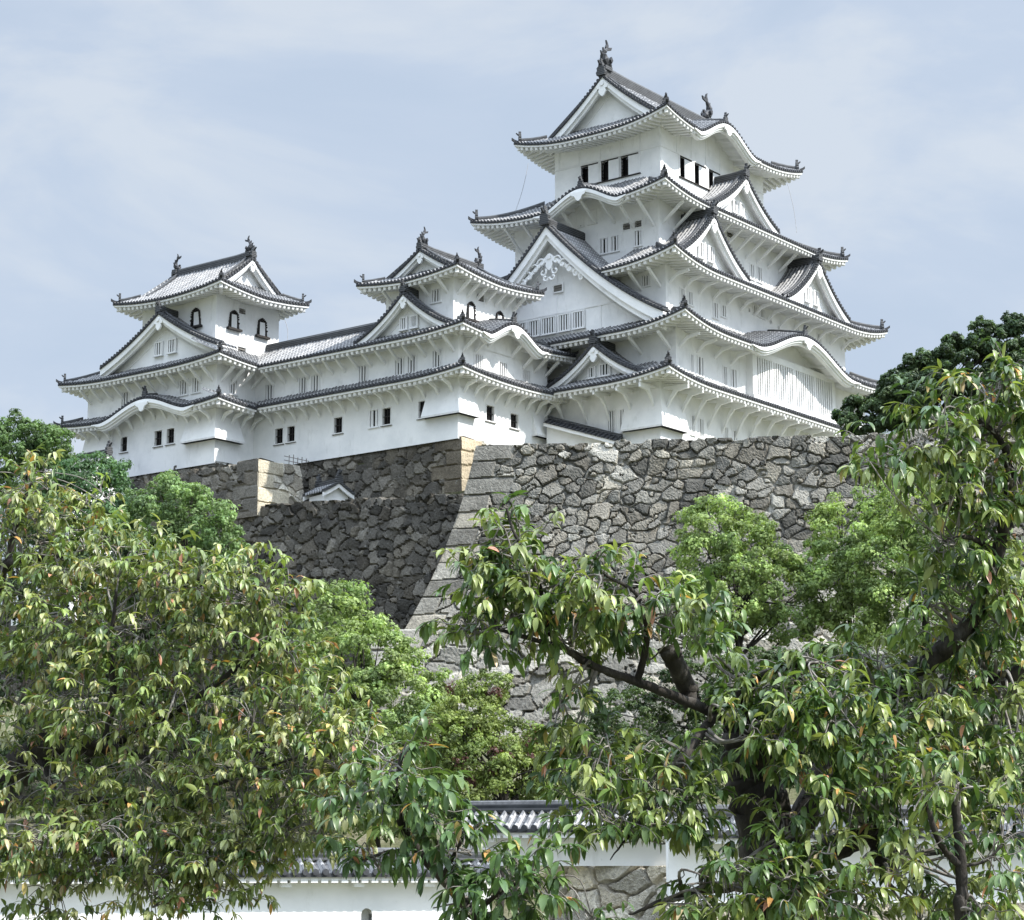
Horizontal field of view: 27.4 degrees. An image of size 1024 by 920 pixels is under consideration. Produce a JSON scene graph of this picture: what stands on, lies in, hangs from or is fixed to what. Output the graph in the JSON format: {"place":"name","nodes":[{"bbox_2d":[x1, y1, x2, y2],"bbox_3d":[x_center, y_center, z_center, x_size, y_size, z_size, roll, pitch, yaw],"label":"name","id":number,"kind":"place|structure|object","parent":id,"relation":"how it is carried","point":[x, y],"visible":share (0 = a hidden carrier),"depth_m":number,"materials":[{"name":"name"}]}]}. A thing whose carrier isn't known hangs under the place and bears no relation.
{"place":"outdoors","nodes":[
{"label":"outdoors","id":0,"kind":"place"},
{"bbox_2d":[0,847,496,919],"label":"boundary wall","id":1,"kind":"structure","parent":0,"point":[322,890],"depth_m":58.53,"materials":[{"name":"paint"}]},
{"bbox_2d":[0,697,1023,919],"bbox_3d":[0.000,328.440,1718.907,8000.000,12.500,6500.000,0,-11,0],"label":"ground","id":2,"kind":"structure","parent":0,"point":[793,794],"depth_m":89.63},
{"bbox_2d":[0,408,94,727],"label":"broadleaf tree","id":3,"kind":"object","parent":2,"relation":"on","point":[53,435],"visible":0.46,"depth_m":104.40,"materials":[{"name":"green plant"}]},
{"bbox_2d":[8,450,151,724],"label":"broadleaf tree","id":4,"kind":"object","parent":2,"relation":"on","point":[120,482],"visible":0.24,"depth_m":101.55,"materials":[{"name":"green plant"}]},
{"bbox_2d":[103,469,250,760],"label":"broadleaf tree","id":5,"kind":"object","parent":2,"relation":"on","point":[224,516],"visible":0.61,"depth_m":97.24,"materials":[{"name":"green plant"}]},
{"bbox_2d":[0,440,441,919],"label":"cherry tree","id":6,"kind":"object","parent":2,"relation":"on","point":[30,759],"visible":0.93,"depth_m":14.05,"materials":[{"name":"green plant"}]},
{"bbox_2d":[0,493,463,696],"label":"stone wall","id":7,"kind":"structure","parent":2,"relation":"on","point":[384,547],"depth_m":140.91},
{"bbox_2d":[0,504,576,835],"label":"shrub","id":8,"kind":"object","parent":2,"relation":"on","point":[204,732],"visible":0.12,"depth_m":91.58,"materials":[{"name":"green plant"}]},
{"bbox_2d":[278,578,471,847],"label":"camphor tree","id":9,"kind":"object","parent":2,"relation":"on","point":[394,670],"visible":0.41,"depth_m":82.20,"materials":[{"name":"green plant"}]},
{"bbox_2d":[307,439,461,465],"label":"terrace","id":10,"kind":"structure","parent":2,"relation":"on","point":[376,451],"depth_m":152.03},
{"bbox_2d":[341,227,578,454],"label":"keep","id":11,"kind":"structure","parent":10,"relation":"on","point":[455,347],"depth_m":150.56,"materials":[{"name":"paint"}]},
{"bbox_2d":[358,364,368,382],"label":"window","id":12,"kind":"structure","parent":11,"relation":"in","point":[363,369],"depth_m":153.01,"materials":[{"name":"paint"}]},
{"bbox_2d":[368,408,378,428],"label":"window","id":13,"kind":"structure","parent":11,"relation":"in","point":[373,413],"depth_m":151.63,"materials":[{"name":"paint"}]},
{"bbox_2d":[380,406,391,426],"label":"window","id":14,"kind":"structure","parent":11,"relation":"in","point":[386,412],"depth_m":151.08,"materials":[{"name":"paint"}]},
{"bbox_2d":[394,356,404,375],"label":"window","id":15,"kind":"structure","parent":11,"relation":"in","point":[399,368],"depth_m":150.89,"materials":[{"name":"paint"}]},
{"bbox_2d":[398,316,407,331],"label":"window","id":16,"kind":"structure","parent":11,"relation":"in","point":[403,321],"depth_m":150.93,"materials":[{"name":"paint"}]},
{"bbox_2d":[407,354,417,373],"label":"window","id":17,"kind":"structure","parent":11,"relation":"in","point":[412,365],"depth_m":150.16,"materials":[{"name":"paint"}]},
{"bbox_2d":[409,314,418,329],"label":"window","id":18,"kind":"structure","parent":11,"relation":"in","point":[414,319],"depth_m":150.27,"materials":[{"name":"paint"}]},
{"bbox_2d":[417,399,424,419],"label":"window","id":19,"kind":"structure","parent":11,"relation":"in","point":[420,405],"depth_m":149.10,"materials":[{"name":"paint"}]},
{"bbox_2d":[430,287,441,304],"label":"window","id":20,"kind":"structure","parent":11,"relation":"in","point":[435,293],"depth_m":150.63,"materials":[{"name":"paint"}]},
{"bbox_2d":[432,348,441,368],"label":"window","id":21,"kind":"structure","parent":11,"relation":"in","point":[436,359],"depth_m":148.77,"materials":[{"name":"paint"}]},
{"bbox_2d":[466,301,478,321],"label":"bell window","id":22,"kind":"structure","parent":11,"relation":"in","point":[470,313],"depth_m":150.89,"materials":[{"name":"black wood"}]},
{"bbox_2d":[473,352,482,368],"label":"window","id":23,"kind":"structure","parent":11,"relation":"in","point":[478,358],"depth_m":149.28,"materials":[{"name":"paint"}]},
{"bbox_2d":[485,403,495,423],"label":"window","id":24,"kind":"structure","parent":11,"relation":"in","point":[489,409],"depth_m":149.86,"materials":[{"name":"paint"}]},
{"bbox_2d":[497,360,507,376],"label":"window","id":25,"kind":"structure","parent":11,"relation":"in","point":[502,367],"depth_m":151.45,"materials":[{"name":"paint"}]},
{"bbox_2d":[509,412,519,430],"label":"window","id":26,"kind":"structure","parent":11,"relation":"in","point":[514,417],"depth_m":152.07,"materials":[{"name":"paint"}]},
{"bbox_2d":[521,368,530,383],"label":"window","id":27,"kind":"structure","parent":11,"relation":"in","point":[525,374],"depth_m":153.68,"materials":[{"name":"paint"}]},
{"bbox_2d":[444,491,463,493],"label":"terrace","id":28,"kind":"structure","parent":2,"relation":"on","point":[459,492],"depth_m":138.50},
{"bbox_2d":[245,459,303,515],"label":"stone wall","id":29,"kind":"structure","parent":28,"relation":"on","point":[280,482],"depth_m":150.69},
{"bbox_2d":[302,469,354,500],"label":"roofed shelter","id":30,"kind":"object","parent":28,"relation":"on","point":[336,488],"visible":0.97,"depth_m":149.36,"materials":[{"name":"paint"}]},
{"bbox_2d":[294,436,474,501],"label":"stone wall","id":31,"kind":"structure","parent":28,"relation":"on","point":[404,472],"depth_m":149.29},
{"bbox_2d":[253,322,374,464],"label":"castle corridor","id":32,"kind":"object","parent":31,"relation":"on","point":[305,408],"visible":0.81,"depth_m":155.94,"materials":[{"name":"paint"}]},
{"bbox_2d":[264,383,274,399],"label":"window","id":33,"kind":"structure","parent":32,"relation":"in","point":[269,391],"depth_m":158.79,"materials":[{"name":"paint"}]},
{"bbox_2d":[273,426,283,445],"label":"window","id":34,"kind":"structure","parent":32,"relation":"in","point":[279,431],"depth_m":157.48,"materials":[{"name":"paint"}]},
{"bbox_2d":[285,424,295,443],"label":"window","id":35,"kind":"structure","parent":32,"relation":"in","point":[291,429],"depth_m":156.71,"materials":[{"name":"paint"}]},
{"bbox_2d":[298,376,307,393],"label":"window","id":36,"kind":"structure","parent":32,"relation":"in","point":[302,381],"depth_m":156.63,"materials":[{"name":"paint"}]},
{"bbox_2d":[310,374,320,391],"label":"window","id":37,"kind":"structure","parent":32,"relation":"in","point":[315,381],"depth_m":155.91,"materials":[{"name":"paint"}]},
{"bbox_2d":[332,415,343,435],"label":"window","id":38,"kind":"structure","parent":32,"relation":"in","point":[337,421],"depth_m":153.91,"materials":[{"name":"paint"}]},
{"bbox_2d":[460,436,491,490],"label":"stone wall","id":39,"kind":"structure","parent":28,"relation":"on","point":[469,445],"depth_m":146.45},
{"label":"stone wall","id":40,"kind":"object","parent":28,"relation":"on","visible":0},
{"bbox_2d":[543,415,622,445],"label":"roofed wall","id":41,"kind":"structure","parent":40,"relation":"on","point":[569,433],"depth_m":152.50,"materials":[{"name":"paint"}]},
{"bbox_2d":[296,702,634,919],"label":"cherry sapling","id":42,"kind":"object","parent":2,"relation":"on","point":[395,798],"visible":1,"depth_m":9.74,"materials":[{"name":"green plant"}]},
{"bbox_2d":[403,668,591,910],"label":"maple tree","id":43,"kind":"object","parent":2,"relation":"on","point":[463,742],"visible":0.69,"depth_m":76.44,"materials":[{"name":"green plant"}]},
{"bbox_2d":[544,866,665,919],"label":"stone wall","id":44,"kind":"structure","parent":2,"relation":"on","point":[635,887],"depth_m":61.99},
{"bbox_2d":[462,800,680,865],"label":"boundary wall","id":45,"kind":"structure","parent":44,"relation":"on","point":[523,823],"depth_m":62.59,"materials":[{"name":"paint"}]},
{"bbox_2d":[344,618,1023,737],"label":"stone wall","id":46,"kind":"structure","parent":2,"relation":"on","point":[526,701],"depth_m":109.34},
{"bbox_2d":[405,429,1023,632],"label":"stone wall","id":47,"kind":"structure","parent":46,"relation":"on","point":[635,496],"depth_m":114.20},
{"bbox_2d":[414,336,1023,919],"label":"cherry tree","id":48,"kind":"object","parent":2,"relation":"on","point":[780,866],"visible":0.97,"depth_m":10.60,"materials":[{"name":"green plant"}]},
{"bbox_2d":[666,493,827,693],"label":"camphor tree","id":49,"kind":"object","parent":2,"relation":"on","point":[728,548],"visible":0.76,"depth_m":95.20,"materials":[{"name":"green plant"}]},
{"bbox_2d":[553,622,1023,804],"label":"shrub","id":50,"kind":"object","parent":2,"relation":"on","point":[663,718],"visible":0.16,"depth_m":86.42,"materials":[{"name":"green plant"}]},
{"bbox_2d":[794,491,894,654],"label":"camphor tree","id":51,"kind":"object","parent":2,"relation":"on","point":[827,513],"visible":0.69,"depth_m":94.86,"materials":[{"name":"green plant"}]},
{"bbox_2d":[665,902,1023,919],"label":"stone wall","id":52,"kind":"structure","parent":2,"relation":"on","point":[889,907],"depth_m":59.49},
{"bbox_2d":[835,477,1023,781],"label":"camphor tree","id":53,"kind":"object","parent":2,"relation":"on","point":[883,523],"visible":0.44,"depth_m":92.86,"materials":[{"name":"green plant"}]},
{"bbox_2d":[855,737,1023,919],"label":"cherry sapling","id":54,"kind":"object","parent":2,"relation":"on","point":[958,860],"visible":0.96,"depth_m":10.15,"materials":[{"name":"green plant"}]},
{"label":"terrace","id":55,"kind":"structure","parent":2,"relation":"on","visible":0},
{"bbox_2d":[468,40,889,443],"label":"castle keep","id":56,"kind":"structure","parent":55,"relation":"on","point":[690,293],"depth_m":159.99,"materials":[{"name":"paint"}]},
{"bbox_2d":[528,319,540,337],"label":"window","id":57,"kind":"structure","parent":56,"relation":"in","point":[533,325],"depth_m":159.18,"materials":[{"name":"paint"}]},
{"bbox_2d":[540,315,556,336],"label":"window","id":58,"kind":"structure","parent":56,"relation":"in","point":[548,324],"depth_m":158.33,"materials":[{"name":"paint"}]},
{"bbox_2d":[552,283,563,293],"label":"window","id":59,"kind":"structure","parent":56,"relation":"in","point":[556,288],"depth_m":158.33,"materials":[{"name":"paint"}]},
{"bbox_2d":[557,312,570,332],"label":"window","id":60,"kind":"structure","parent":56,"relation":"in","point":[564,320],"depth_m":157.48,"materials":[{"name":"paint"}]},
{"bbox_2d":[572,309,585,330],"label":"window","id":61,"kind":"structure","parent":56,"relation":"in","point":[578,317],"depth_m":156.67,"materials":[{"name":"paint"}]},
{"bbox_2d":[579,162,599,183],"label":"window","id":62,"kind":"structure","parent":56,"relation":"in","point":[592,174],"depth_m":166.37,"materials":[{"name":"paint"}]},
{"bbox_2d":[586,366,595,379],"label":"window","id":63,"kind":"structure","parent":56,"relation":"in","point":[591,370],"depth_m":153.49,"materials":[{"name":"paint"}]},
{"bbox_2d":[599,236,608,255],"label":"window","id":64,"kind":"structure","parent":56,"relation":"in","point":[603,242],"depth_m":160.90,"materials":[{"name":"paint"}]},
{"bbox_2d":[598,363,610,377],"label":"window","id":65,"kind":"structure","parent":56,"relation":"in","point":[604,368],"depth_m":152.82,"materials":[{"name":"paint"}]},
{"bbox_2d":[599,157,620,182],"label":"window","id":66,"kind":"structure","parent":56,"relation":"in","point":[610,171],"depth_m":165.24,"materials":[{"name":"paint"}]},
{"bbox_2d":[607,409,615,432],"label":"window","id":67,"kind":"structure","parent":56,"relation":"in","point":[611,425],"depth_m":152.26,"materials":[{"name":"paint"}]},
{"bbox_2d":[610,234,619,252],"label":"window","id":68,"kind":"structure","parent":56,"relation":"in","point":[614,239],"depth_m":160.27,"materials":[{"name":"paint"}]},
{"bbox_2d":[619,408,628,433],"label":"window","id":69,"kind":"structure","parent":56,"relation":"in","point":[621,411],"depth_m":151.78,"materials":[{"name":"paint"}]},
{"bbox_2d":[619,151,640,178],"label":"window","id":70,"kind":"structure","parent":56,"relation":"in","point":[631,166],"depth_m":164.03,"materials":[{"name":"paint"}]},
{"bbox_2d":[633,229,642,247],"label":"window","id":71,"kind":"structure","parent":56,"relation":"in","point":[637,233],"depth_m":158.95,"materials":[{"name":"paint"}]},
{"bbox_2d":[641,273,650,287],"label":"window","id":72,"kind":"structure","parent":56,"relation":"in","point":[645,278],"depth_m":154.81,"materials":[{"name":"paint"}]},
{"bbox_2d":[678,155,693,182],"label":"window","id":73,"kind":"structure","parent":56,"relation":"in","point":[687,175],"depth_m":165.24,"materials":[{"name":"paint"}]},
{"bbox_2d":[687,290,693,306],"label":"window","id":74,"kind":"structure","parent":56,"relation":"in","point":[689,293],"depth_m":156.06,"materials":[{"name":"paint"}]},
{"bbox_2d":[690,414,696,436],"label":"window","id":75,"kind":"structure","parent":56,"relation":"in","point":[692,417],"depth_m":152.89,"materials":[{"name":"paint"}]},
{"bbox_2d":[696,355,704,377],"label":"window","id":76,"kind":"structure","parent":56,"relation":"in","point":[699,359],"depth_m":153.79,"materials":[{"name":"paint"}]},
{"bbox_2d":[693,161,708,189],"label":"window","id":77,"kind":"structure","parent":56,"relation":"in","point":[700,176],"depth_m":166.82,"materials":[{"name":"paint"}]},
{"bbox_2d":[698,417,704,439],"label":"window","id":78,"kind":"structure","parent":56,"relation":"in","point":[700,420],"depth_m":153.83,"materials":[{"name":"paint"}]},
{"bbox_2d":[697,242,705,259],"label":"window","id":79,"kind":"structure","parent":56,"relation":"in","point":[700,248],"depth_m":158.21,"materials":[{"name":"paint"}]},
{"bbox_2d":[707,245,715,263],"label":"window","id":80,"kind":"structure","parent":56,"relation":"in","point":[710,249],"depth_m":159.26,"materials":[{"name":"paint"}]},
{"bbox_2d":[707,168,720,190],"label":"window","id":81,"kind":"structure","parent":56,"relation":"in","point":[711,176],"depth_m":168.37,"materials":[{"name":"paint"}]},
{"bbox_2d":[712,301,719,320],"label":"window","id":82,"kind":"structure","parent":56,"relation":"in","point":[715,310],"depth_m":158.67,"materials":[{"name":"paint"}]},
{"bbox_2d":[720,303,727,318],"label":"window","id":83,"kind":"structure","parent":56,"relation":"in","point":[723,307],"depth_m":159.65,"materials":[{"name":"paint"}]},
{"bbox_2d":[722,365,728,387],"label":"window","id":84,"kind":"structure","parent":56,"relation":"in","point":[724,368],"depth_m":156.41,"materials":[{"name":"paint"}]},
{"bbox_2d":[730,367,738,390],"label":"window","id":85,"kind":"structure","parent":56,"relation":"in","point":[733,372],"depth_m":157.29,"materials":[{"name":"paint"}]},
{"bbox_2d":[732,199,738,214],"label":"window","id":86,"kind":"structure","parent":56,"relation":"in","point":[734,202],"depth_m":166.21,"materials":[{"name":"paint"}]},
{"bbox_2d":[739,202,745,217],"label":"window","id":87,"kind":"structure","parent":56,"relation":"in","point":[741,206],"depth_m":167.02,"materials":[{"name":"paint"}]},
{"bbox_2d":[749,262,755,280],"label":"window","id":88,"kind":"structure","parent":56,"relation":"in","point":[751,266],"depth_m":168.13,"materials":[{"name":"paint"}]},
{"bbox_2d":[756,265,762,283],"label":"window","id":89,"kind":"structure","parent":56,"relation":"in","point":[758,269],"depth_m":168.95,"materials":[{"name":"paint"}]},
{"bbox_2d":[746,352,836,426],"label":"lattice window","id":90,"kind":"structure","parent":56,"relation":"in","point":[772,379],"depth_m":162.91,"materials":[{"name":"paint"}]},
{"bbox_2d":[804,287,811,303],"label":"window","id":91,"kind":"structure","parent":56,"relation":"in","point":[807,297],"depth_m":170.57,"materials":[{"name":"paint"}]},
{"bbox_2d":[813,290,819,307],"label":"window","id":92,"kind":"structure","parent":56,"relation":"in","point":[815,293],"depth_m":171.57,"materials":[{"name":"paint"}]},
{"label":"terrace","id":93,"kind":"structure","parent":2,"relation":"on","visible":0},
{"bbox_2d":[11,440,137,625],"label":"gatehouse","id":94,"kind":"object","parent":93,"relation":"on","point":[107,450],"visible":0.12,"depth_m":154.98,"materials":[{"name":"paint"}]},
{"bbox_2d":[127,461,224,478],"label":"stone wall","id":95,"kind":"structure","parent":93,"relation":"on","point":[188,469],"depth_m":157.34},
{"bbox_2d":[53,236,311,476],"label":"keep","id":96,"kind":"structure","parent":95,"relation":"on","point":[171,384],"depth_m":160.21,"materials":[{"name":"paint"}]},
{"bbox_2d":[118,435,127,453],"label":"window","id":97,"kind":"structure","parent":96,"relation":"in","point":[124,441],"depth_m":162.12,"materials":[{"name":"paint"}]},
{"bbox_2d":[121,391,129,405],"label":"window","id":98,"kind":"structure","parent":96,"relation":"in","point":[126,394],"depth_m":162.72,"materials":[{"name":"paint"}]},
{"bbox_2d":[152,429,162,447],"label":"window","id":99,"kind":"structure","parent":96,"relation":"in","point":[158,434],"depth_m":159.80,"materials":[{"name":"paint"}]},
{"bbox_2d":[153,341,163,357],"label":"window","id":100,"kind":"structure","parent":96,"relation":"in","point":[158,346],"depth_m":160.94,"materials":[{"name":"paint"}]},
{"bbox_2d":[164,427,174,445],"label":"window","id":101,"kind":"structure","parent":96,"relation":"in","point":[170,432],"depth_m":158.98,"materials":[{"name":"paint"}]},
{"bbox_2d":[166,338,176,354],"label":"window","id":102,"kind":"structure","parent":96,"relation":"in","point":[171,343],"depth_m":160.04,"materials":[{"name":"paint"}]},
{"bbox_2d":[178,378,188,396],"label":"window","id":103,"kind":"structure","parent":96,"relation":"in","point":[183,387],"depth_m":158.79,"materials":[{"name":"paint"}]},
{"bbox_2d":[190,376,200,394],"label":"window","id":104,"kind":"structure","parent":96,"relation":"in","point":[196,386],"depth_m":157.94,"materials":[{"name":"paint"}]},
{"bbox_2d":[190,308,202,327],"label":"bell window","id":105,"kind":"structure","parent":96,"relation":"in","point":[196,323],"depth_m":160.43,"materials":[{"name":"black wood"}]},
{"bbox_2d":[228,378,237,396],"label":"window","id":106,"kind":"structure","parent":96,"relation":"in","point":[232,389],"depth_m":157.94,"materials":[{"name":"paint"}]},
{"bbox_2d":[226,310,242,331],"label":"bell window","id":107,"kind":"structure","parent":96,"relation":"in","point":[233,323],"depth_m":160.54,"materials":[{"name":"black wood"}]},
{"bbox_2d":[255,318,270,339],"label":"bell window","id":108,"kind":"structure","parent":96,"relation":"in","point":[261,329],"depth_m":162.91,"materials":[{"name":"black wood"}]},
{"bbox_2d":[131,458,272,528],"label":"stone wall","id":109,"kind":"structure","parent":93,"relation":"on","point":[237,484],"depth_m":150.74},
{"bbox_2d":[0,0,1023,603],"label":"sky","id":110,"kind":"structure","parent":0,"point":[136,135],"materials":[{"name":"blue"}]},
{"bbox_2d":[662,804,1023,903],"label":"boundary wall","id":111,"kind":"structure","parent":0,"point":[675,864],"depth_m":59.63,"materials":[{"name":"paint"}]},
{"bbox_2d":[830,310,1023,435],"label":"yew tree","id":112,"kind":"object","parent":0,"point":[953,350],"visible":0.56,"depth_m":123.34,"materials":[{"name":"green plant"}]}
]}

